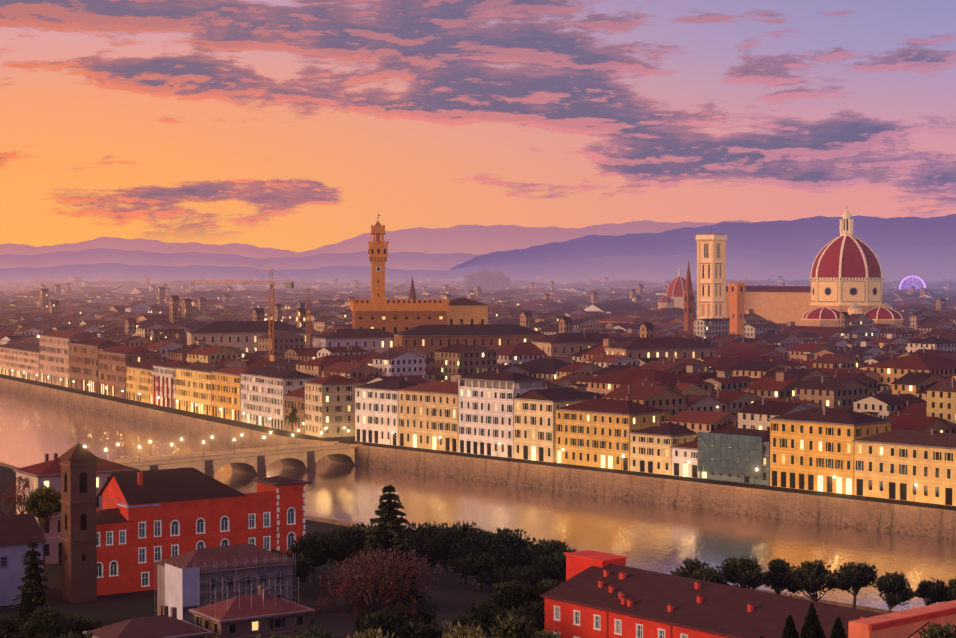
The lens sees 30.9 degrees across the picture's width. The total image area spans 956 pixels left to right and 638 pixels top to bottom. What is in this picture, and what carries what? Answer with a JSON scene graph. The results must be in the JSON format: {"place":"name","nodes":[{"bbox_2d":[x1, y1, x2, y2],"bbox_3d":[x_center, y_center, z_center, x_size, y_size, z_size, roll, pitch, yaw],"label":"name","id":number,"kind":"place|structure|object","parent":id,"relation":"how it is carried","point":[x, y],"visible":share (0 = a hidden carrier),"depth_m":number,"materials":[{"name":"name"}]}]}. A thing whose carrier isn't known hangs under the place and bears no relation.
{"place":"outdoors","nodes":[
{"label":"outdoors","id":0,"kind":"place"},
{"bbox_2d":[0,248,478,269],"bbox_3d":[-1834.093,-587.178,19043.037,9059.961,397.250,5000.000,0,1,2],"label":"mount","id":1,"kind":"object","parent":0,"point":[411,261],"visible":0.4,"depth_m":18343.79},
{"bbox_2d":[0,220,755,258],"bbox_3d":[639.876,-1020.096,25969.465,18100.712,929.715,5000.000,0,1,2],"label":"mount","id":2,"kind":"object","parent":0,"point":[476,239],"visible":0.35,"depth_m":25558.00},
{"bbox_2d":[0,390,955,611],"bbox_3d":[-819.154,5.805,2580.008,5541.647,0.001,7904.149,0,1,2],"label":"river","id":3,"kind":"structure","parent":0,"point":[664,538],"depth_m":496.57,"materials":[{"name":"brown liquid"}]},
{"bbox_2d":[0,246,955,283],"bbox_3d":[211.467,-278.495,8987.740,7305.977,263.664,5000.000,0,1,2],"label":"foothills","id":4,"kind":"structure","parent":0,"point":[929,263],"depth_m":8026.68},
{"bbox_2d":[0,374,955,637],"bbox_3d":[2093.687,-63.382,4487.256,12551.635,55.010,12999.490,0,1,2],"label":"ground","id":5,"kind":"structure","parent":0,"point":[450,594],"depth_m":346.31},
{"bbox_2d":[0,436,316,637],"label":"red building","id":6,"kind":"structure","parent":5,"relation":"on","point":[192,546],"depth_m":324.10,"materials":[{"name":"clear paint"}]},
{"bbox_2d":[84,427,361,477],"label":"bridge","id":7,"kind":"structure","parent":5,"relation":"on","point":[258,461],"depth_m":597.49,"materials":[{"name":"brown stone"}]},
{"bbox_2d":[193,268,293,358],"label":"crane","id":8,"kind":"object","parent":5,"relation":"on","point":[288,284],"visible":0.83,"depth_m":838.13,"materials":[{"name":"brown metal"}]},
{"bbox_2d":[0,578,564,637],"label":"trees","id":9,"kind":"object","parent":5,"relation":"on","point":[512,597],"visible":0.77,"depth_m":266.82,"materials":[{"name":"green plant"}]},
{"bbox_2d":[286,405,297,422],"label":"city trees","id":10,"kind":"object","parent":5,"relation":"on","point":[292,417],"visible":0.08,"depth_m":685.22,"materials":[{"name":"green plant"}]},
{"bbox_2d":[297,290,357,347],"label":"crane","id":11,"kind":"object","parent":5,"relation":"on","point":[303,305],"visible":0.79,"depth_m":898.01,"materials":[{"name":"brown metal"}]},
{"bbox_2d":[350,214,487,333],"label":"palace","id":12,"kind":"structure","parent":5,"relation":"on","point":[378,310],"depth_m":996.39,"materials":[{"name":"orange stone"}]},
{"bbox_2d":[0,319,955,505],"bbox_3d":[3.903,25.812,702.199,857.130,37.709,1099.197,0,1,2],"label":"buildings","id":13,"kind":"structure","parent":5,"relation":"on","point":[823,448],"depth_m":607.37,"materials":[{"name":"beige paint"}]},
{"bbox_2d":[0,295,955,439],"bbox_3d":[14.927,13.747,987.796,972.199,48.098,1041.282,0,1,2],"label":"city","id":14,"kind":"object","parent":5,"relation":"on","point":[760,372],"visible":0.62,"depth_m":763.75,"materials":[{"name":"brown stone"}]},
{"bbox_2d":[0,465,955,628],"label":"trees","id":15,"kind":"object","parent":5,"relation":"on","point":[390,551],"visible":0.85,"depth_m":326.65,"materials":[{"name":"green plant"}]},
{"bbox_2d":[0,378,955,613],"bbox_3d":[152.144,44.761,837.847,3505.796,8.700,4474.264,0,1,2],"label":"embankment","id":16,"kind":"structure","parent":5,"relation":"on","point":[932,522],"depth_m":539.24,"materials":[{"name":"stone"}]},
{"bbox_2d":[0,287,955,323],"bbox_3d":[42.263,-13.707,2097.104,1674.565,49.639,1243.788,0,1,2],"label":"city","id":17,"kind":"object","parent":5,"relation":"on","point":[78,311],"visible":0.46,"depth_m":1874.79,"materials":[{"name":"brown stone"}]},
{"bbox_2d":[0,280,955,301],"bbox_3d":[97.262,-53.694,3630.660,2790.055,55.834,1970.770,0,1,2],"label":"city","id":18,"kind":"object","parent":5,"relation":"on","point":[251,294],"visible":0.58,"depth_m":3079.89,"materials":[{"name":"purple stone"}]},
{"bbox_2d":[0,275,955,289],"bbox_3d":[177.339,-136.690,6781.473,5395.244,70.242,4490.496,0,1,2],"label":"city buildings","id":19,"kind":"structure","parent":5,"relation":"on","point":[590,283],"depth_m":4839.44,"materials":[{"name":"purple stone"}]},
{"bbox_2d":[205,602,955,637],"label":"trees","id":20,"kind":"object","parent":5,"relation":"on","point":[811,628],"visible":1,"depth_m":149.15,"materials":[{"name":"green plant"}]},
{"bbox_2d":[540,550,955,637],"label":"long red building","id":21,"kind":"structure","parent":5,"relation":"on","point":[596,594],"depth_m":258.05,"materials":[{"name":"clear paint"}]},
{"bbox_2d":[696,205,902,327],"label":"cathedral","id":22,"kind":"structure","parent":5,"relation":"on","point":[846,274],"depth_m":1358.70,"materials":[{"name":"beige stone"}]},
{"bbox_2d":[899,276,925,288],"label":"ferris wheel","id":23,"kind":"object","parent":5,"relation":"on","point":[912,284],"visible":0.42,"depth_m":3569.57,"materials":[{"name":"purple metal"}]},
{"bbox_2d":[0,0,955,251],"label":"sky","id":24,"kind":"structure","parent":0,"point":[292,125],"materials":[{"name":"orange"}]},
{"bbox_2d":[408,261,745,335],"bbox_3d":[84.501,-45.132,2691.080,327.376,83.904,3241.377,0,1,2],"label":"towers","id":25,"kind":"structure","parent":0,"point":[679,293],"depth_m":1199.88,"materials":[{"name":"brown stone"}]},
{"bbox_2d":[449,214,955,269],"bbox_3d":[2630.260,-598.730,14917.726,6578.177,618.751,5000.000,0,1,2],"label":"mount","id":26,"kind":"object","parent":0,"point":[813,235],"visible":0.5,"depth_m":14199.17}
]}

